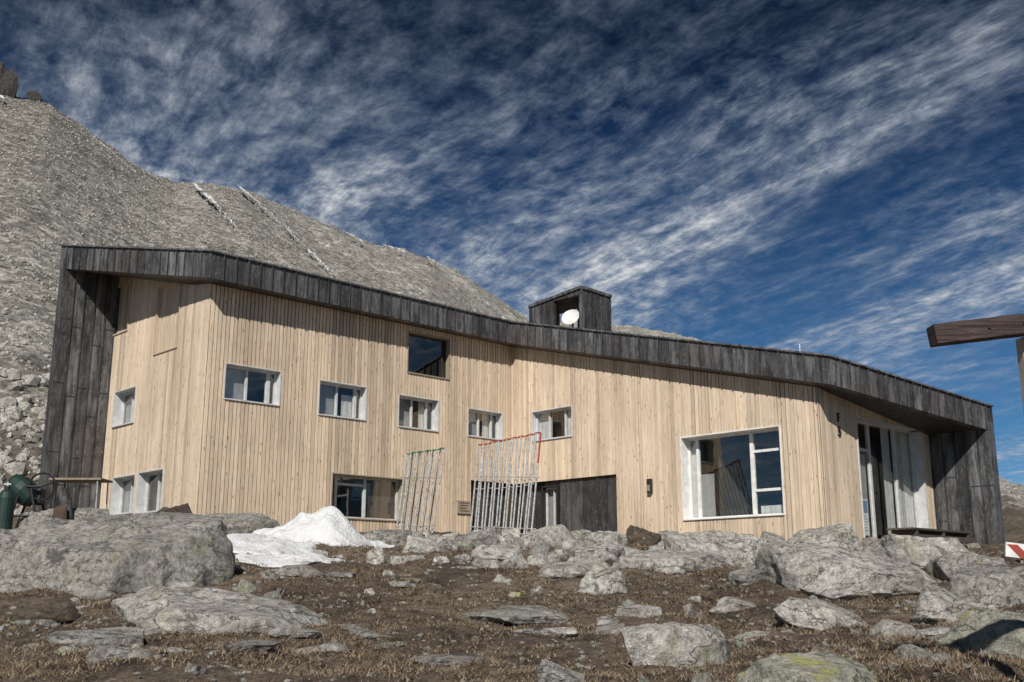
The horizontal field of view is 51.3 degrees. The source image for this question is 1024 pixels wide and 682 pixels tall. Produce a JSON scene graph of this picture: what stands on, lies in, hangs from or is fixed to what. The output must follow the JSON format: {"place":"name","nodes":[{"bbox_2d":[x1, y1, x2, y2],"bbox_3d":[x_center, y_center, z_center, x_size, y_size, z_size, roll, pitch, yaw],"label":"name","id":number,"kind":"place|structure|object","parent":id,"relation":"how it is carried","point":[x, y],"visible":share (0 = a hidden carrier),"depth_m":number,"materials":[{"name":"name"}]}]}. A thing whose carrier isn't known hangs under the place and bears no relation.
{"place":"outdoors","nodes":[
{"label":"outdoors","id":0,"kind":"place"},
{"bbox_2d":[0,95,441,271],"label":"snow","id":1,"kind":"structure","parent":0,"point":[213,201],"depth_m":237.05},
{"bbox_2d":[0,517,1023,681],"bbox_3d":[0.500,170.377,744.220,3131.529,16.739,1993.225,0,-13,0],"label":"ground","id":2,"kind":"structure","parent":0,"point":[168,671],"depth_m":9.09,"materials":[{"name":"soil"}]},
{"bbox_2d":[0,481,14,529],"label":"gas bottle","id":3,"kind":"object","parent":2,"relation":"on","point":[7,501],"visible":0.94,"depth_m":17.94,"materials":[{"name":"green paint"}]},
{"bbox_2d":[6,472,55,527],"bbox_3d":[-8.704,2.893,19.347,0.972,0.991,0.475,0,-13,0],"label":"concrete mixer","id":4,"kind":"object","parent":2,"relation":"on","point":[28,491],"visible":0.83,"depth_m":19.23,"materials":[{"name":"green paint"}]},
{"bbox_2d":[9,619,60,626],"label":"rock","id":5,"kind":"object","parent":2,"relation":"on","point":[49,621],"visible":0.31,"depth_m":8.91,"materials":[{"name":"stone"}]},
{"bbox_2d":[0,596,80,623],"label":"boulder","id":6,"kind":"object","parent":2,"relation":"on","point":[60,609],"visible":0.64,"depth_m":9.41,"materials":[{"name":"stone"}]},
{"bbox_2d":[52,487,72,519],"bbox_3d":[-8.015,3.147,19.035,0.373,1.104,0.414,7,-15,-26],"label":"rucksack","id":7,"kind":"object","parent":2,"relation":"on","point":[63,508],"visible":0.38,"depth_m":19.06,"materials":[{"name":"brown fabric"}]},
{"bbox_2d":[19,507,108,525],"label":"boulder","id":8,"kind":"object","parent":2,"relation":"on","point":[42,515],"visible":0.34,"depth_m":19.12,"materials":[{"name":"stone"}]},
{"bbox_2d":[56,646,86,655],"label":"rock","id":9,"kind":"object","parent":2,"relation":"on","point":[62,649],"visible":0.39,"depth_m":7.22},
{"bbox_2d":[49,478,112,508],"bbox_3d":[-7.965,3.041,19.620,0.950,0.988,0.590,0,-13,0],"label":"work table","id":10,"kind":"object","parent":2,"relation":"on","point":[82,480],"visible":0.59,"depth_m":19.58,"materials":[{"name":"brown wood"}]},
{"bbox_2d":[47,629,144,645],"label":"rock","id":11,"kind":"object","parent":2,"relation":"on","point":[95,637],"visible":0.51,"depth_m":7.88,"materials":[{"name":"stone"}]},
{"bbox_2d":[0,512,234,598],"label":"boulder","id":12,"kind":"object","parent":2,"relation":"on","point":[106,556],"visible":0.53,"depth_m":12.12,"materials":[{"name":"stone"}]},
{"bbox_2d":[84,644,154,662],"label":"rock","id":13,"kind":"object","parent":2,"relation":"on","point":[109,651],"visible":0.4,"depth_m":6.66,"materials":[{"name":"stone"}]},
{"bbox_2d":[105,627,167,634],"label":"rock","id":14,"kind":"object","parent":2,"relation":"on","point":[148,630],"visible":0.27,"depth_m":8.70,"materials":[{"name":"stone"}]},
{"bbox_2d":[155,503,191,512],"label":"boulder","id":15,"kind":"object","parent":2,"relation":"on","point":[183,508],"visible":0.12,"depth_m":16.70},
{"bbox_2d":[169,581,199,587],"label":"rock","id":16,"kind":"object","parent":2,"relation":"on","point":[191,584],"visible":0.35,"depth_m":11.80,"materials":[{"name":"stone"}]},
{"bbox_2d":[111,585,327,635],"bbox_3d":[-2.621,2.451,9.488,2.150,0.494,1.400,1,-13,7],"label":"boulder","id":17,"kind":"object","parent":2,"relation":"on","point":[192,610],"visible":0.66,"depth_m":9.20,"materials":[{"name":"stone"}]},
{"bbox_2d":[206,512,279,534],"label":"boulder","id":18,"kind":"object","parent":2,"relation":"on","point":[244,523],"visible":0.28,"depth_m":18.18,"materials":[{"name":"stone"}]},
{"bbox_2d":[237,579,255,592],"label":"rock","id":19,"kind":"object","parent":2,"relation":"on","point":[245,586],"visible":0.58,"depth_m":11.80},
{"bbox_2d":[215,639,280,651],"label":"rock","id":20,"kind":"object","parent":2,"relation":"on","point":[265,644],"visible":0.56,"depth_m":7.23,"materials":[{"name":"stone"}]},
{"bbox_2d":[227,533,319,554],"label":"snow","id":21,"kind":"structure","parent":2,"relation":"on","point":[255,543],"depth_m":15.90,"materials":[{"name":"snow"}]},
{"bbox_2d":[235,553,344,566],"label":"snow","id":22,"kind":"structure","parent":2,"relation":"on","point":[280,560],"depth_m":14.48,"materials":[{"name":"snow"}]},
{"bbox_2d":[259,564,328,576],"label":"boulder","id":23,"kind":"object","parent":2,"relation":"on","point":[296,570],"visible":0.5,"depth_m":13.02,"materials":[{"name":"stone"}]},
{"bbox_2d":[268,626,322,638],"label":"rock","id":24,"kind":"object","parent":2,"relation":"on","point":[287,632],"visible":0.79,"depth_m":8.04,"materials":[{"name":"stone"}]},
{"bbox_2d":[294,643,350,653],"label":"rock","id":25,"kind":"object","parent":2,"relation":"on","point":[335,646],"visible":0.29,"depth_m":7.61,"materials":[{"name":"stone"}]},
{"bbox_2d":[253,506,394,547],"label":"snow","id":26,"kind":"structure","parent":2,"relation":"on","point":[331,525],"depth_m":17.43,"materials":[{"name":"snow"}]},
{"bbox_2d":[325,571,356,578],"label":"rock","id":27,"kind":"object","parent":2,"relation":"on","point":[341,574],"visible":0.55,"depth_m":13.25,"materials":[{"name":"stone"}]},
{"bbox_2d":[325,624,391,638],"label":"boulder","id":28,"kind":"object","parent":2,"relation":"on","point":[365,633],"visible":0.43,"depth_m":8.55,"materials":[{"name":"stone"}]},
{"bbox_2d":[366,547,385,564],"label":"rock","id":29,"kind":"object","parent":2,"relation":"on","point":[374,555],"visible":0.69,"depth_m":14.74,"materials":[{"name":"stone"}]},
{"bbox_2d":[363,529,412,545],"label":"boulder","id":30,"kind":"object","parent":2,"relation":"on","point":[395,537],"visible":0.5,"depth_m":18.12,"materials":[{"name":"stone"}]},
{"bbox_2d":[375,641,405,647],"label":"rock","id":31,"kind":"object","parent":2,"relation":"on","point":[391,644],"visible":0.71,"depth_m":7.79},
{"bbox_2d":[395,447,445,533],"bbox_3d":[-2.145,3.492,25.044,0.445,2.180,1.712,-12,-18,42],"label":"steel frame stack","id":32,"kind":"object","parent":2,"relation":"on","point":[422,491],"visible":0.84,"depth_m":25.05,"materials":[{"name":"green paint"}]},
{"bbox_2d":[403,535,439,552],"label":"boulder","id":33,"kind":"object","parent":2,"relation":"on","point":[419,544],"visible":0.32,"depth_m":16.68,"materials":[{"name":"stone"}]},
{"bbox_2d":[430,538,459,551],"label":"rock","id":34,"kind":"object","parent":2,"relation":"on","point":[447,544],"visible":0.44,"depth_m":15.74,"materials":[{"name":"stone"}]},
{"bbox_2d":[408,653,486,664],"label":"rock","id":35,"kind":"object","parent":2,"relation":"on","point":[436,659],"visible":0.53,"depth_m":6.99,"materials":[{"name":"stone"}]},
{"bbox_2d":[435,532,459,540],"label":"rock","id":36,"kind":"object","parent":2,"relation":"on","point":[453,535],"visible":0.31,"depth_m":18.34,"materials":[{"name":"stone"}]},
{"bbox_2d":[454,526,501,547],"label":"boulder","id":37,"kind":"object","parent":2,"relation":"on","point":[486,536],"visible":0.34,"depth_m":17.90,"materials":[{"name":"stone"}]},
{"bbox_2d":[472,558,493,567],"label":"rock","id":38,"kind":"object","parent":2,"relation":"on","point":[482,562],"visible":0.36,"depth_m":14.45,"materials":[{"name":"stone"}]},
{"bbox_2d":[471,544,522,560],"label":"boulder","id":39,"kind":"object","parent":2,"relation":"on","point":[500,552],"visible":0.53,"depth_m":15.05,"materials":[{"name":"stone"}]},
{"bbox_2d":[469,432,541,534],"bbox_3d":[-0.143,3.239,23.966,1.700,2.420,0.669,-6,-14,24],"label":"steel frame stack","id":40,"kind":"object","parent":2,"relation":"on","point":[509,476],"visible":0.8,"depth_m":24.00,"materials":[{"name":"red paint"}]},
{"bbox_2d":[493,535,526,549],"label":"boulder","id":41,"kind":"object","parent":2,"relation":"on","point":[506,540],"visible":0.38,"depth_m":16.44,"materials":[{"name":"stone"}]},
{"bbox_2d":[501,528,519,537],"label":"rock","id":42,"kind":"object","parent":2,"relation":"on","point":[513,532],"visible":0.28,"depth_m":19.43,"materials":[{"name":"stone"}]},
{"bbox_2d":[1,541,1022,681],"bbox_3d":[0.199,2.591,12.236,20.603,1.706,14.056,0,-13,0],"label":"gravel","id":43,"kind":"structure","parent":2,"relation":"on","point":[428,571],"depth_m":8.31,"materials":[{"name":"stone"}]},
{"bbox_2d":[499,555,528,568],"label":"rock","id":44,"kind":"object","parent":2,"relation":"on","point":[516,561],"visible":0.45,"depth_m":14.62,"materials":[{"name":"stone"}]},
{"bbox_2d":[461,605,568,624],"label":"boulder","id":45,"kind":"object","parent":2,"relation":"on","point":[522,615],"visible":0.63,"depth_m":10.29,"materials":[{"name":"stone"}]},
{"bbox_2d":[36,244,1005,544],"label":"mountain lodge","id":46,"kind":"structure","parent":2,"relation":"on","point":[204,382],"depth_m":26.16,"materials":[{"name":"wood"}]},
{"bbox_2d":[109,474,135,514],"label":"window","id":47,"kind":"structure","parent":46,"relation":"in","point":[127,482],"depth_m":26.38,"materials":[{"name":"white glass"}]},
{"bbox_2d":[113,280,131,335],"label":"window","id":48,"kind":"structure","parent":46,"relation":"in","point":[126,288],"depth_m":27.77,"materials":[{"name":"brown wood"}]},
{"bbox_2d":[111,385,136,427],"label":"window","id":49,"kind":"structure","parent":46,"relation":"in","point":[119,415],"depth_m":27.11,"materials":[{"name":"white glass"}]},
{"bbox_2d":[135,468,163,513],"bbox_3d":[-8.363,3.534,24.984,0.335,0.994,1.308,12,-18,-42],"label":"window","id":50,"kind":"structure","parent":46,"relation":"in","point":[144,478],"depth_m":25.35,"materials":[{"name":"white glass"}]},
{"bbox_2d":[153,282,181,355],"bbox_3d":[-8.238,-0.567,25.702,0.170,1.711,1.237,12,-18,-42],"label":"shutter","id":51,"kind":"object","parent":46,"relation":"in","point":[167,319],"depth_m":25.83,"materials":[{"name":"brown wood"}]},
{"bbox_2d":[223,362,281,406],"bbox_3d":[-6.057,1.027,24.679,1.475,0.848,0.305,12,-18,-42],"label":"window","id":52,"kind":"structure","parent":46,"relation":"in","point":[235,375],"depth_m":24.68,"materials":[{"name":"white glass"}]},
{"bbox_2d":[318,379,366,420],"bbox_3d":[-4.253,1.485,26.358,1.433,0.872,0.319,12,-18,-42],"label":"window","id":53,"kind":"structure","parent":46,"relation":"in","point":[328,390],"depth_m":26.46,"materials":[{"name":"white glass"}]},
{"bbox_2d":[331,472,404,521],"bbox_3d":[-3.644,3.891,26.432,2.218,1.087,0.365,12,-18,-42],"label":"window","id":54,"kind":"structure","parent":46,"relation":"in","point":[380,495],"depth_m":26.88,"materials":[{"name":"white wood"}]},
{"bbox_2d":[398,394,438,431],"bbox_3d":[-2.526,1.908,27.963,1.364,0.862,0.322,12,-18,-42],"label":"window","id":55,"kind":"structure","parent":46,"relation":"in","point":[405,407],"depth_m":28.11,"materials":[{"name":"white glass"}]},
{"bbox_2d":[407,331,449,379],"bbox_3d":[-2.279,0.406,28.506,1.466,1.131,0.255,12,-18,-42],"label":"window","id":56,"kind":"structure","parent":46,"relation":"in","point":[446,346],"depth_m":28.86,"materials":[{"name":"brown wood"}]},
{"bbox_2d":[457,500,470,513],"bbox_3d":[-1.276,4.425,28.384,0.480,0.340,0.033,12,-18,-42],"label":"plaque","id":57,"kind":"object","parent":46,"relation":"attached to","point":[463,507],"visible":0.99,"depth_m":28.36,"materials":[{"name":"brown wood"}]},
{"bbox_2d":[467,407,502,439],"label":"window","id":58,"kind":"structure","parent":46,"relation":"in","point":[473,414],"depth_m":29.75,"materials":[{"name":"white glass"}]},
{"bbox_2d":[541,485,559,526],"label":"window","id":59,"kind":"structure","parent":46,"relation":"in","point":[550,495],"depth_m":28.78,"materials":[{"name":"metal"}]},
{"bbox_2d":[531,405,572,441],"bbox_3d":[1.164,2.272,29.107,0.299,0.848,1.541,12,-18,-42],"label":"window","id":60,"kind":"structure","parent":46,"relation":"in","point":[541,420],"depth_m":29.39,"materials":[{"name":"white glass"}]},
{"bbox_2d":[562,309,578,326],"bbox_3d":[1.810,-0.398,32.906,0.504,1.247,0.372,2,-13,-8],"label":"satellite dish","id":61,"kind":"object","parent":46,"relation":"attached to","point":[570,316],"visible":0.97,"depth_m":33.05,"materials":[{"name":"white metal"}]},
{"bbox_2d":[680,425,784,520],"bbox_3d":[5.160,3.102,24.730,0.425,1.993,2.780,12,-18,-42],"label":"window","id":62,"kind":"structure","parent":46,"relation":"in","point":[698,490],"depth_m":25.41,"materials":[{"name":"white glass"}]},
{"bbox_2d":[863,499,869,535],"bbox_3d":[8.045,4.007,24.253,0.228,0.814,0.009,12,-18,-42],"label":"poster","id":63,"kind":"object","parent":46,"relation":"attached to","point":[866,519],"visible":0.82,"depth_m":24.26,"materials":[{"name":"white paper"}]},
{"bbox_2d":[855,416,929,537],"bbox_3d":[8.846,3.472,25.076,3.186,3.069,0.379,12,-18,-42],"label":"door","id":64,"kind":"structure","parent":46,"relation":"in","point":[905,511],"depth_m":25.83,"materials":[{"name":"white glass"}]},
{"bbox_2d":[527,552,552,566],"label":"rock","id":65,"kind":"object","parent":2,"relation":"on","point":[538,559],"visible":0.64,"depth_m":14.78,"materials":[{"name":"stone"}]},
{"bbox_2d":[530,541,551,552],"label":"rock","id":66,"kind":"object","parent":2,"relation":"on","point":[545,545],"visible":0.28,"depth_m":16.18,"materials":[{"name":"stone"}]},
{"bbox_2d":[514,627,578,635],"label":"rock","id":67,"kind":"object","parent":2,"relation":"on","point":[571,631],"visible":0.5,"depth_m":8.44,"materials":[{"name":"stone"}]},
{"bbox_2d":[519,524,575,546],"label":"boulder","id":68,"kind":"object","parent":2,"relation":"on","point":[555,535],"visible":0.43,"depth_m":17.54,"materials":[{"name":"stone"}]},
{"bbox_2d":[536,659,585,681],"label":"rock","id":69,"kind":"object","parent":2,"relation":"on","point":[548,671],"visible":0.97,"depth_m":5.56,"materials":[{"name":"stone"}]},
{"bbox_2d":[538,557,611,578],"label":"boulder","id":70,"kind":"object","parent":2,"relation":"on","point":[578,568],"visible":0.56,"depth_m":13.03,"materials":[{"name":"stone"}]},
{"bbox_2d":[561,540,589,548],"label":"rock","id":71,"kind":"object","parent":2,"relation":"on","point":[572,543],"visible":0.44,"depth_m":16.13,"materials":[{"name":"stone"}]},
{"bbox_2d":[571,529,587,539],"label":"rock","id":72,"kind":"object","parent":2,"relation":"on","point":[579,534],"visible":0.26,"depth_m":19.03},
{"bbox_2d":[552,544,624,560],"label":"boulder","id":73,"kind":"object","parent":2,"relation":"on","point":[604,552],"visible":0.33,"depth_m":15.29,"materials":[{"name":"stone"}]},
{"bbox_2d":[577,564,627,594],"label":"rock","id":74,"kind":"object","parent":2,"relation":"on","point":[598,579],"visible":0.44,"depth_m":11.87,"materials":[{"name":"stone"}]},
{"bbox_2d":[586,623,624,634],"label":"rock","id":75,"kind":"object","parent":2,"relation":"on","point":[609,628],"visible":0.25,"depth_m":8.91,"materials":[{"name":"stone"}]},
{"bbox_2d":[584,531,627,546],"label":"boulder","id":76,"kind":"object","parent":2,"relation":"on","point":[599,538],"visible":0.37,"depth_m":17.06,"materials":[{"name":"stone"}]},
{"bbox_2d":[614,604,662,617],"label":"rock","id":77,"kind":"object","parent":2,"relation":"on","point":[638,611],"visible":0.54,"depth_m":10.54,"materials":[{"name":"stone"}]},
{"bbox_2d":[625,525,660,545],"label":"boulder","id":78,"kind":"object","parent":2,"relation":"on","point":[635,535],"visible":0.38,"depth_m":18.17,"materials":[{"name":"stone"}]},
{"bbox_2d":[612,550,722,574],"bbox_3d":[2.052,2.980,14.070,1.312,0.469,1.071,9,-16,-35],"label":"boulder","id":79,"kind":"object","parent":2,"relation":"on","point":[674,562],"visible":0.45,"depth_m":13.72,"materials":[{"name":"stone"}]},
{"bbox_2d":[617,622,733,667],"bbox_3d":[0.994,1.912,6.433,0.712,0.412,0.513,-2,-13,6],"label":"boulder","id":80,"kind":"object","parent":2,"relation":"on","point":[676,644],"visible":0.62,"depth_m":6.27,"materials":[{"name":"stone"}]},
{"bbox_2d":[691,672,711,681],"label":"rock","id":81,"kind":"object","parent":2,"relation":"on","point":[698,677],"visible":1,"depth_m":5.44,"materials":[{"name":"stone"}]},
{"bbox_2d":[663,531,762,565],"bbox_3d":[2.954,3.056,15.152,1.600,0.757,1.200,7,-14,-4],"label":"boulder","id":82,"kind":"object","parent":2,"relation":"on","point":[732,548],"visible":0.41,"depth_m":15.00,"materials":[{"name":"stone"}]},
{"bbox_2d":[706,552,728,565],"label":"rock","id":83,"kind":"object","parent":2,"relation":"on","point":[719,559],"visible":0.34,"depth_m":14.29,"materials":[{"name":"stone"}]},
{"bbox_2d":[708,596,755,613],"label":"rock","id":84,"kind":"object","parent":2,"relation":"on","point":[725,603],"visible":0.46,"depth_m":10.74,"materials":[{"name":"stone"}]},
{"bbox_2d":[732,636,746,647],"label":"rock","id":85,"kind":"object","parent":2,"relation":"on","point":[738,642],"visible":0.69,"depth_m":7.36,"materials":[{"name":"stone"}]},
{"bbox_2d":[728,563,765,585],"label":"rock","id":86,"kind":"object","parent":2,"relation":"on","point":[748,575],"visible":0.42,"depth_m":12.68,"materials":[{"name":"stone"}]},
{"bbox_2d":[734,630,767,637],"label":"rock","id":87,"kind":"object","parent":2,"relation":"on","point":[750,634],"visible":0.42,"depth_m":8.45,"materials":[{"name":"stone"}]},
{"bbox_2d":[736,651,876,681],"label":"boulder","id":88,"kind":"object","parent":2,"relation":"on","point":[818,666],"visible":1,"depth_m":5.36,"materials":[{"name":"stone"}]},
{"bbox_2d":[773,597,872,630],"bbox_3d":[2.863,2.529,9.598,1.400,0.405,0.800,13,-16,-14],"label":"boulder","id":89,"kind":"object","parent":2,"relation":"on","point":[806,613],"visible":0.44,"depth_m":9.22,"materials":[{"name":"stone"}]},
{"bbox_2d":[788,523,859,549],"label":"boulder","id":90,"kind":"object","parent":2,"relation":"on","point":[844,535],"visible":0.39,"depth_m":17.14,"materials":[{"name":"stone"}]},
{"bbox_2d":[755,541,940,602],"bbox_3d":[4.086,2.702,12.199,2.300,0.790,1.700,2,-13,-2],"label":"boulder","id":91,"kind":"object","parent":2,"relation":"on","point":[828,573],"visible":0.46,"depth_m":11.87,"materials":[{"name":"stone"}]},
{"bbox_2d":[858,537,879,551],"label":"boulder","id":92,"kind":"object","parent":2,"relation":"on","point":[867,544],"visible":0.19,"depth_m":16.17,"materials":[{"name":"stone"}]},
{"bbox_2d":[868,619,925,638],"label":"rock","id":93,"kind":"object","parent":2,"relation":"on","point":[883,627],"visible":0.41,"depth_m":8.15,"materials":[{"name":"stone"}]},
{"bbox_2d":[895,644,935,660],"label":"rock","id":94,"kind":"object","parent":2,"relation":"on","point":[909,650],"visible":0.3,"depth_m":6.72,"materials":[{"name":"stone"}]},
{"bbox_2d":[867,534,968,569],"bbox_3d":[5.618,2.935,14.425,1.700,0.556,1.100,3,-13,1],"label":"boulder","id":95,"kind":"object","parent":2,"relation":"on","point":[921,552],"visible":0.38,"depth_m":14.03,"materials":[{"name":"stone"}]},
{"bbox_2d":[887,527,975,543],"bbox_3d":[9.489,4.706,24.000,2.979,0.880,0.650,12,-18,-42],"label":"bench","id":96,"kind":"object","parent":2,"relation":"on","point":[963,537],"visible":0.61,"depth_m":23.84,"materials":[{"name":"wood"}]},
{"bbox_2d":[917,626,950,636],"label":"rock","id":97,"kind":"object","parent":2,"relation":"on","point":[933,631],"visible":0.28,"depth_m":8.27,"materials":[{"name":"stone"}]},
{"bbox_2d":[925,651,950,662],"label":"rock","id":98,"kind":"object","parent":2,"relation":"on","point":[936,657],"visible":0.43,"depth_m":6.35,"materials":[{"name":"stone"}]},
{"bbox_2d":[910,585,998,624],"bbox_3d":[4.056,2.490,9.876,0.900,0.439,0.700,13,-18,-26],"label":"boulder","id":99,"kind":"object","parent":2,"relation":"on","point":[935,605],"visible":0.52,"depth_m":9.63,"materials":[{"name":"stone"}]},
{"bbox_2d":[925,551,1007,581],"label":"boulder","id":100,"kind":"object","parent":2,"relation":"on","point":[946,567],"visible":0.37,"depth_m":12.88,"materials":[{"name":"stone"}]},
{"bbox_2d":[926,313,1023,412],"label":"wooden signpost","id":101,"kind":"object","parent":2,"relation":"on","point":[974,330],"visible":1,"depth_m":5.31,"materials":[{"name":"brown wood"}]},
{"bbox_2d":[932,607,1023,658],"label":"boulder","id":102,"kind":"object","parent":2,"relation":"on","point":[996,632],"visible":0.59,"depth_m":7.11,"materials":[{"name":"stone"}]},
{"bbox_2d":[948,566,1023,607],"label":"boulder","id":103,"kind":"object","parent":2,"relation":"on","point":[1003,586],"visible":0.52,"depth_m":11.18,"materials":[{"name":"stone"}]},
{"bbox_2d":[1005,542,1023,562],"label":"trail marker","id":104,"kind":"object","parent":2,"relation":"on","point":[1015,550],"visible":0.81,"depth_m":14.91,"materials":[{"name":"white metal"}]},
{"bbox_2d":[0,94,1023,537],"bbox_3d":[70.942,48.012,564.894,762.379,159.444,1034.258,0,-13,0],"label":"mountain","id":105,"kind":"structure","parent":0,"point":[344,256],"depth_m":185.45,"materials":[{"name":"stone"}]},
{"bbox_2d":[0,61,18,97],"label":"rock outcrop","id":106,"kind":"object","parent":105,"relation":"on","point":[9,83],"visible":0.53,"depth_m":216.51,"materials":[{"name":"stone"}]},
{"bbox_2d":[27,90,41,101],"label":"rock outcrop","id":107,"kind":"object","parent":105,"relation":"on","point":[34,95],"visible":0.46,"depth_m":220.58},
{"bbox_2d":[0,95,311,517],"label":"scree","id":108,"kind":"structure","parent":105,"relation":"on","point":[8,465],"depth_m":122.22,"materials":[{"name":"stone"}]},
{"bbox_2d":[0,0,1023,485],"label":"sky","id":109,"kind":"structure","parent":0,"point":[844,179],"materials":[{"name":"blue"}]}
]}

